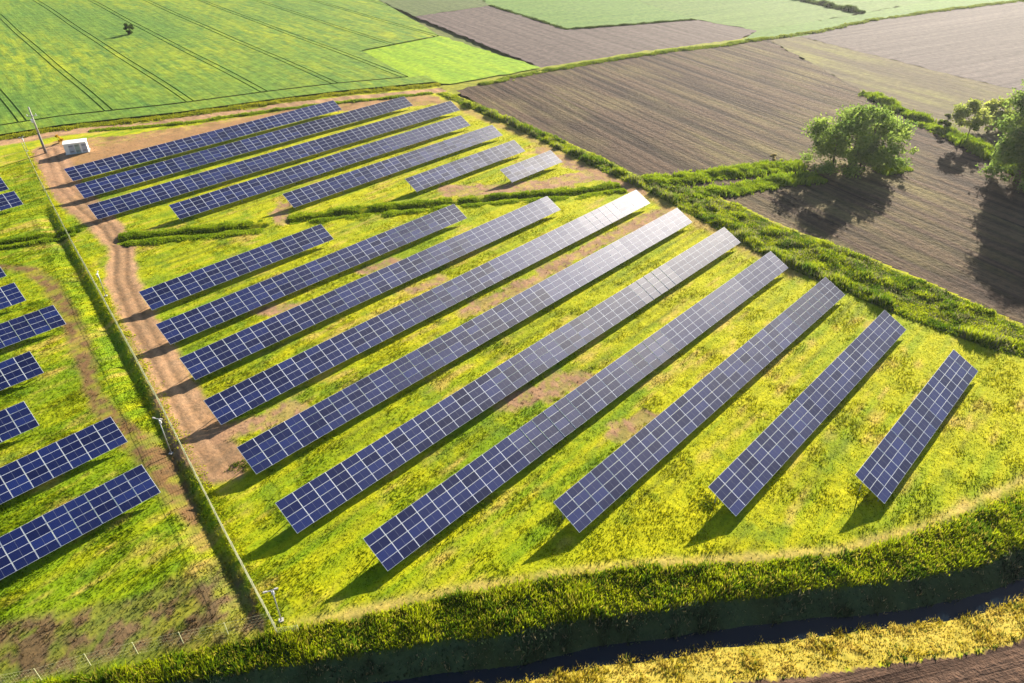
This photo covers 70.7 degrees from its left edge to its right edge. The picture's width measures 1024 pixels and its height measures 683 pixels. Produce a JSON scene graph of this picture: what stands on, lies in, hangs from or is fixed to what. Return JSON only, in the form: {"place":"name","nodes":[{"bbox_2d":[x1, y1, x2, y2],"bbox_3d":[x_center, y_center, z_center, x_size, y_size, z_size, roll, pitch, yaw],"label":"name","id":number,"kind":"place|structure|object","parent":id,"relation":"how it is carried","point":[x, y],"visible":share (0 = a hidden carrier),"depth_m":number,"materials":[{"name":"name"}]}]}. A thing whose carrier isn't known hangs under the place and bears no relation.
{"place":"outdoors","nodes":[
{"label":"outdoors","id":0,"kind":"place"},
{"bbox_2d":[0,264,215,553],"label":"dirt path","id":1,"kind":"structure","parent":0,"point":[167,481],"depth_m":91.84,"materials":[{"name":"soil"}]},
{"bbox_2d":[152,417,172,454],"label":"camera mast","id":2,"kind":"object","parent":1,"relation":"on","point":[160,422],"visible":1,"depth_m":87.20,"materials":[{"name":"metal"}]},
{"bbox_2d":[6,77,402,124],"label":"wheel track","id":3,"kind":"structure","parent":0,"point":[201,100],"depth_m":211.38,"materials":[{"name":"green plant"}]},
{"bbox_2d":[0,75,435,133],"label":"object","id":4,"kind":"structure","parent":0,"point":[88,117],"depth_m":209.62,"materials":[{"name":"green plant"}]},
{"bbox_2d":[0,0,438,124],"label":"wheat field","id":5,"kind":"structure","parent":0,"point":[61,57],"depth_m":268.11,"materials":[{"name":"green plant"}]},
{"bbox_2d":[123,23,133,33],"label":"tree","id":6,"kind":"object","parent":5,"relation":"on","point":[127,26],"visible":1,"depth_m":288.50,"materials":[{"name":"green plant"}]},
{"bbox_2d":[0,82,443,139],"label":"grass verge","id":7,"kind":"object","parent":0,"point":[227,106],"depth_m":206.73,"materials":[{"name":"green plant"}]},
{"bbox_2d":[0,88,445,486],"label":"dirt road","id":8,"kind":"structure","parent":0,"point":[213,449],"depth_m":111.89,"materials":[{"name":"soil"}]},
{"bbox_2d":[26,107,46,153],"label":"utility pole","id":9,"kind":"object","parent":8,"relation":"on","point":[39,136],"visible":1,"depth_m":174.02,"materials":[{"name":"concrete"}]},
{"bbox_2d":[224,459,250,472],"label":"weed clump","id":10,"kind":"object","parent":8,"relation":"on","point":[244,464],"visible":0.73,"depth_m":86.52,"materials":[{"name":"green plant"}]},
{"bbox_2d":[380,0,488,15],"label":"dark crop field","id":11,"kind":"structure","parent":0,"point":[417,7],"depth_m":341.66,"materials":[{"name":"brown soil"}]},
{"bbox_2d":[362,36,539,83],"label":"bright crop field","id":12,"kind":"structure","parent":0,"point":[443,60],"depth_m":251.11,"materials":[{"name":"plant"}]},
{"bbox_2d":[0,0,995,135],"bbox_3d":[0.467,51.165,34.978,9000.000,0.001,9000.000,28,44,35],"label":"ground","id":13,"kind":"structure","parent":0,"point":[444,32],"depth_m":255.97,"materials":[{"name":"green plant"}]},
{"bbox_2d":[0,87,1023,682],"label":"meadow ground","id":14,"kind":"structure","parent":0,"point":[560,379],"depth_m":86.78,"materials":[{"name":"green plant"}]},
{"bbox_2d":[0,267,5,279],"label":"solar table","id":15,"kind":"object","parent":14,"relation":"on","point":[2,274],"visible":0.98,"depth_m":124.31,"materials":[{"name":"glass"}]},
{"bbox_2d":[0,177,7,192],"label":"solar table","id":16,"kind":"object","parent":14,"relation":"on","point":[3,187],"visible":0.96,"depth_m":156.37,"materials":[{"name":"glass"}]},
{"bbox_2d":[0,191,22,210],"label":"solar table","id":17,"kind":"object","parent":14,"relation":"on","point":[9,200],"visible":1,"depth_m":149.06,"materials":[{"name":"glass"}]},
{"bbox_2d":[0,283,25,309],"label":"solar table","id":18,"kind":"object","parent":14,"relation":"on","point":[12,293],"visible":1,"depth_m":117.11,"materials":[{"name":"glass"}]},
{"bbox_2d":[0,401,38,442],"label":"solar table","id":19,"kind":"object","parent":14,"relation":"on","point":[20,414],"visible":1,"depth_m":91.27,"materials":[{"name":"glass"}]},
{"bbox_2d":[0,351,43,390],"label":"solar table","id":20,"kind":"object","parent":14,"relation":"on","point":[26,366],"visible":1,"depth_m":100.23,"materials":[{"name":"glass"}]},
{"bbox_2d":[0,305,65,348],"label":"solar table","id":21,"kind":"object","parent":14,"relation":"on","point":[37,322],"visible":1,"depth_m":109.51,"materials":[{"name":"glass"}]},
{"bbox_2d":[0,225,75,244],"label":"ditch grass","id":22,"kind":"structure","parent":14,"relation":"on","point":[24,238],"depth_m":138.23,"materials":[{"name":"green plant"}]},
{"bbox_2d":[0,232,75,249],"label":"ditch grass","id":23,"kind":"structure","parent":14,"relation":"on","point":[34,242],"depth_m":136.24,"materials":[{"name":"green plant"}]},
{"bbox_2d":[0,417,127,503],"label":"solar table","id":24,"kind":"object","parent":14,"relation":"on","point":[16,479],"visible":1,"depth_m":85.48,"materials":[{"name":"glass"}]},
{"bbox_2d":[62,138,89,154],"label":"transformer cabin","id":25,"kind":"object","parent":14,"relation":"on","point":[75,146],"visible":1,"depth_m":176.22,"materials":[{"name":"white metal"}]},
{"bbox_2d":[68,145,75,153],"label":"door","id":26,"kind":"structure","parent":25,"relation":"in","point":[71,147],"depth_m":175.89,"materials":[{"name":"grey paint"}]},
{"bbox_2d":[74,144,81,152],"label":"door","id":27,"kind":"structure","parent":25,"relation":"in","point":[77,147],"depth_m":176.32,"materials":[{"name":"grey paint"}]},
{"bbox_2d":[81,143,87,151],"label":"door","id":28,"kind":"structure","parent":25,"relation":"in","point":[83,145],"depth_m":176.80,"materials":[{"name":"grey paint"}]},
{"bbox_2d":[0,464,159,579],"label":"solar table","id":29,"kind":"object","parent":14,"relation":"on","point":[16,544],"visible":1,"depth_m":77.59,"materials":[{"name":"glass"}]},
{"bbox_2d":[96,271,107,296],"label":"camera mast","id":30,"kind":"object","parent":14,"relation":"on","point":[105,295],"visible":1,"depth_m":118.63,"materials":[{"name":"metal"}]},
{"bbox_2d":[3,613,271,681],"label":"wire fence","id":31,"kind":"object","parent":14,"relation":"on","point":[135,648],"visible":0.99,"depth_m":66.03,"materials":[{"name":"grey metal"}]},
{"bbox_2d":[21,142,276,631],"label":"wire fence","id":32,"kind":"object","parent":14,"relation":"on","point":[226,534],"visible":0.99,"depth_m":91.86,"materials":[{"name":"grey metal"}]},
{"bbox_2d":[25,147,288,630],"bbox_3d":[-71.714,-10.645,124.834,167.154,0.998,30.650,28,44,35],"label":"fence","id":33,"kind":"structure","parent":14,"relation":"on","point":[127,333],"depth_m":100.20,"materials":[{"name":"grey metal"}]},
{"bbox_2d":[116,227,263,246],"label":"ditch grass","id":34,"kind":"structure","parent":14,"relation":"on","point":[175,238],"depth_m":137.38,"materials":[{"name":"green plant"}]},
{"bbox_2d":[117,219,264,242],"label":"ditch grass","id":35,"kind":"structure","parent":14,"relation":"on","point":[197,229],"depth_m":140.25,"materials":[{"name":"green plant"}]},
{"bbox_2d":[64,100,341,182],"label":"solar table","id":36,"kind":"object","parent":14,"relation":"on","point":[108,164],"visible":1,"depth_m":178.09,"materials":[{"name":"metal"}]},
{"bbox_2d":[139,224,332,310],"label":"solar table","id":37,"kind":"object","parent":14,"relation":"on","point":[172,290],"visible":1,"depth_m":124.22,"materials":[{"name":"glass"}]},
{"bbox_2d":[75,97,412,198],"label":"solar table","id":38,"kind":"object","parent":14,"relation":"on","point":[125,178],"visible":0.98,"depth_m":173.35,"materials":[{"name":"glass"}]},
{"bbox_2d":[89,91,433,132],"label":"road verge grass","id":39,"kind":"structure","parent":14,"relation":"on","point":[242,114],"depth_m":201.51,"materials":[{"name":"green plant"}]},
{"bbox_2d":[87,101,458,220],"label":"solar table","id":40,"kind":"object","parent":14,"relation":"on","point":[157,193],"visible":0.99,"depth_m":165.59,"materials":[{"name":"glass"}]},
{"bbox_2d":[262,587,283,622],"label":"camera mast","id":41,"kind":"object","parent":14,"relation":"on","point":[273,593],"visible":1,"depth_m":67.33,"materials":[{"name":"metal"}]},
{"bbox_2d":[156,204,466,344],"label":"solar table","id":42,"kind":"object","parent":14,"relation":"on","point":[188,323],"visible":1,"depth_m":121.29,"materials":[{"name":"glass"}]},
{"bbox_2d":[169,115,469,220],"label":"solar table","id":43,"kind":"object","parent":14,"relation":"on","point":[215,199],"visible":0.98,"depth_m":162.10,"materials":[{"name":"metal"}]},
{"bbox_2d":[179,196,559,379],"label":"solar table","id":44,"kind":"object","parent":14,"relation":"on","point":[266,333],"visible":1,"depth_m":116.64,"materials":[{"name":"metal"}]},
{"bbox_2d":[287,197,452,222],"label":"ditch grass","id":45,"kind":"structure","parent":14,"relation":"on","point":[382,207],"depth_m":148.48,"materials":[{"name":"green plant"}]},
{"bbox_2d":[290,204,451,224],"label":"ditch grass","id":46,"kind":"structure","parent":14,"relation":"on","point":[323,220],"depth_m":145.72,"materials":[{"name":"green plant"}]},
{"bbox_2d":[283,125,501,208],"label":"solar table","id":47,"kind":"object","parent":14,"relation":"on","point":[324,188],"visible":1,"depth_m":162.82,"materials":[{"name":"glass"}]},
{"bbox_2d":[204,190,649,424],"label":"solar table","id":48,"kind":"object","parent":14,"relation":"on","point":[242,397],"visible":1,"depth_m":110.65,"materials":[{"name":"glass"}]},
{"bbox_2d":[237,208,691,473],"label":"solar table","id":49,"kind":"object","parent":14,"relation":"on","point":[508,313],"visible":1,"depth_m":102.84,"materials":[{"name":"glass"}]},
{"bbox_2d":[405,140,524,192],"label":"solar table","id":50,"kind":"object","parent":14,"relation":"on","point":[441,174],"visible":1,"depth_m":163.17,"materials":[{"name":"metal"}]},
{"bbox_2d":[275,227,740,532],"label":"solar table","id":51,"kind":"object","parent":14,"relation":"on","point":[485,391],"visible":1,"depth_m":94.71,"materials":[{"name":"metal"}]},
{"bbox_2d":[22,490,1023,682],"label":"tall bank grass","id":52,"kind":"structure","parent":14,"relation":"on","point":[904,543],"depth_m":71.46,"materials":[{"name":"green plant"}]},
{"bbox_2d":[500,150,561,181],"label":"solar table","id":53,"kind":"object","parent":14,"relation":"on","point":[528,167],"visible":1,"depth_m":162.72,"materials":[{"name":"metal"}]},
{"bbox_2d":[457,180,621,203],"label":"ditch grass","id":54,"kind":"structure","parent":14,"relation":"on","point":[604,186],"depth_m":154.19,"materials":[{"name":"green plant"}]},
{"bbox_2d":[460,187,626,208],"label":"ditch grass","id":55,"kind":"structure","parent":14,"relation":"on","point":[559,197],"depth_m":151.34,"materials":[{"name":"green plant"}]},
{"bbox_2d":[537,507,569,527],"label":"weed clump","id":56,"kind":"object","parent":14,"relation":"on","point":[553,514],"visible":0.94,"depth_m":79.36,"materials":[{"name":"green plant"}]},
{"bbox_2d":[363,251,787,570],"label":"solar table","id":57,"kind":"object","parent":14,"relation":"on","point":[430,523],"visible":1,"depth_m":89.52,"materials":[{"name":"glass"}]},
{"bbox_2d":[149,547,1023,682],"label":"bank weeds","id":58,"kind":"object","parent":14,"relation":"on","point":[1009,561],"visible":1,"depth_m":69.92,"materials":[{"name":"green plant"}]},
{"bbox_2d":[302,474,1023,623],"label":"worn path","id":59,"kind":"structure","parent":14,"relation":"on","point":[359,609],"depth_m":74.83,"materials":[{"name":"green plant"}]},
{"bbox_2d":[553,277,844,532],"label":"solar table","id":60,"kind":"object","parent":14,"relation":"on","point":[790,320],"visible":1,"depth_m":91.32,"materials":[{"name":"metal"}]},
{"bbox_2d":[692,492,719,517],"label":"weed clump","id":61,"kind":"object","parent":14,"relation":"on","point":[709,505],"visible":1,"depth_m":80.91,"materials":[{"name":"green plant"}]},
{"bbox_2d":[471,593,1023,682],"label":"dry bank grass","id":62,"kind":"structure","parent":14,"relation":"on","point":[842,644],"depth_m":67.50,"materials":[{"name":"yellow plant"}]},
{"bbox_2d":[708,310,905,515],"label":"solar table","id":63,"kind":"object","parent":14,"relation":"on","point":[779,433],"visible":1,"depth_m":90.42,"materials":[{"name":"glass"}]},
{"bbox_2d":[721,644,996,682],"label":"wild grass","id":64,"kind":"structure","parent":14,"relation":"on","point":[905,658],"depth_m":66.38,"materials":[{"name":"yellow plant"}]},
{"bbox_2d":[849,481,870,499],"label":"weed clump","id":65,"kind":"object","parent":14,"relation":"on","point":[860,491],"visible":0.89,"depth_m":82.34,"materials":[{"name":"green plant"}]},
{"bbox_2d":[855,350,977,503],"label":"solar table","id":66,"kind":"object","parent":14,"relation":"on","point":[914,428],"visible":0.99,"depth_m":88.65,"materials":[{"name":"glass"}]},
{"bbox_2d":[415,6,756,67],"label":"grey brown field","id":67,"kind":"structure","parent":0,"point":[538,43],"depth_m":284.35,"materials":[{"name":"soil"}]},
{"bbox_2d":[485,0,689,27],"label":"green field","id":68,"kind":"structure","parent":0,"point":[572,13],"depth_m":325.91,"materials":[{"name":"green plant"}]},
{"bbox_2d":[488,5,696,29],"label":"field hedgerow","id":69,"kind":"object","parent":68,"relation":"on","point":[575,27],"visible":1,"depth_m":303.41,"materials":[{"name":"green plant"}]},
{"bbox_2d":[441,37,746,93],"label":"grass verge","id":70,"kind":"object","parent":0,"point":[452,88],"depth_m":236.34,"materials":[{"name":"plant"}]},
{"bbox_2d":[477,36,769,85],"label":"field hedgerow","id":71,"kind":"object","parent":70,"relation":"on","point":[583,63],"visible":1,"depth_m":252.05,"materials":[{"name":"green plant"}]},
{"bbox_2d":[373,578,1023,682],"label":"ditch water","id":72,"kind":"structure","parent":0,"point":[788,631],"depth_m":69.36,"materials":[{"name":"black liquid"}]},
{"bbox_2d":[457,40,1023,324],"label":"brown field","id":73,"kind":"structure","parent":0,"point":[944,214],"depth_m":176.47,"materials":[{"name":"brown soil"}]},
{"bbox_2d":[641,157,806,187],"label":"field hedgerow","id":74,"kind":"object","parent":73,"relation":"on","point":[740,171],"visible":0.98,"depth_m":161.88,"materials":[{"name":"green plant"}]},
{"bbox_2d":[436,92,1023,358],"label":"tall weeds","id":75,"kind":"object","parent":73,"relation":"on","point":[833,258],"visible":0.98,"depth_m":126.55,"materials":[{"name":"green plant"}]},
{"bbox_2d":[686,169,827,198],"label":"field hedgerow","id":76,"kind":"object","parent":73,"relation":"on","point":[773,181],"visible":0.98,"depth_m":156.84,"materials":[{"name":"green plant"}]},
{"bbox_2d":[769,153,776,160],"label":"bush","id":77,"kind":"object","parent":73,"relation":"on","point":[774,155],"visible":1,"depth_m":168.34,"materials":[{"name":"green plant"}]},
{"bbox_2d":[798,101,919,177],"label":"tree","id":78,"kind":"object","parent":73,"relation":"on","point":[870,133],"visible":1,"depth_m":159.85,"materials":[{"name":"green plant"}]},
{"bbox_2d":[872,164,913,175],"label":"field hedgerow","id":79,"kind":"object","parent":73,"relation":"on","point":[887,171],"visible":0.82,"depth_m":162.93,"materials":[{"name":"green plant"}]},
{"bbox_2d":[858,90,1023,174],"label":"field hedgerow","id":80,"kind":"object","parent":73,"relation":"on","point":[980,148],"visible":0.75,"depth_m":185.66,"materials":[{"name":"green plant"}]},
{"bbox_2d":[975,79,1023,192],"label":"tree","id":81,"kind":"object","parent":73,"relation":"on","point":[1009,151],"visible":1,"depth_m":152.00,"materials":[{"name":"green plant"}]},
{"bbox_2d":[636,0,856,29],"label":"green field","id":82,"kind":"structure","parent":0,"point":[756,14],"depth_m":322.57,"materials":[{"name":"green plant"}]},
{"bbox_2d":[800,0,865,13],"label":"field hedgerow","id":83,"kind":"object","parent":82,"relation":"on","point":[848,8],"visible":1,"depth_m":326.98,"materials":[{"name":"green plant"}]},
{"bbox_2d":[816,0,929,12],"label":"green field","id":84,"kind":"structure","parent":0,"point":[867,6],"depth_m":337.42,"materials":[{"name":"green plant"}]},
{"bbox_2d":[744,0,1009,39],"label":"green field","id":85,"kind":"structure","parent":0,"point":[883,13],"depth_m":312.09,"materials":[{"name":"green plant"}]},
{"bbox_2d":[768,0,1023,39],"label":"field hedgerow","id":86,"kind":"object","parent":85,"relation":"on","point":[844,25],"visible":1,"depth_m":306.96,"materials":[{"name":"green plant"}]},
{"bbox_2d":[733,638,1023,682],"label":"ploughed field","id":87,"kind":"structure","parent":0,"point":[999,664],"depth_m":64.83,"materials":[{"name":"soil"}]},
{"bbox_2d":[770,37,1022,149],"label":"weedy field","id":88,"kind":"structure","parent":0,"point":[936,95],"depth_m":225.49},
{"bbox_2d":[937,114,951,127],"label":"tree","id":89,"kind":"object","parent":88,"relation":"on","point":[945,122],"visible":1,"depth_m":184.92,"materials":[{"name":"green plant"}]},
{"bbox_2d":[951,97,995,134],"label":"tree","id":90,"kind":"object","parent":88,"relation":"on","point":[975,108],"visible":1,"depth_m":175.67,"materials":[{"name":"green plant"}]},
{"bbox_2d":[977,98,1014,130],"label":"tree","id":91,"kind":"object","parent":88,"relation":"on","point":[993,104],"visible":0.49,"depth_m":183.53,"materials":[{"name":"green plant"}]},
{"bbox_2d":[800,1,1023,90],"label":"pale brown field","id":92,"kind":"structure","parent":0,"point":[985,44],"depth_m":272.37,"materials":[{"name":"brown soil"}]}
]}

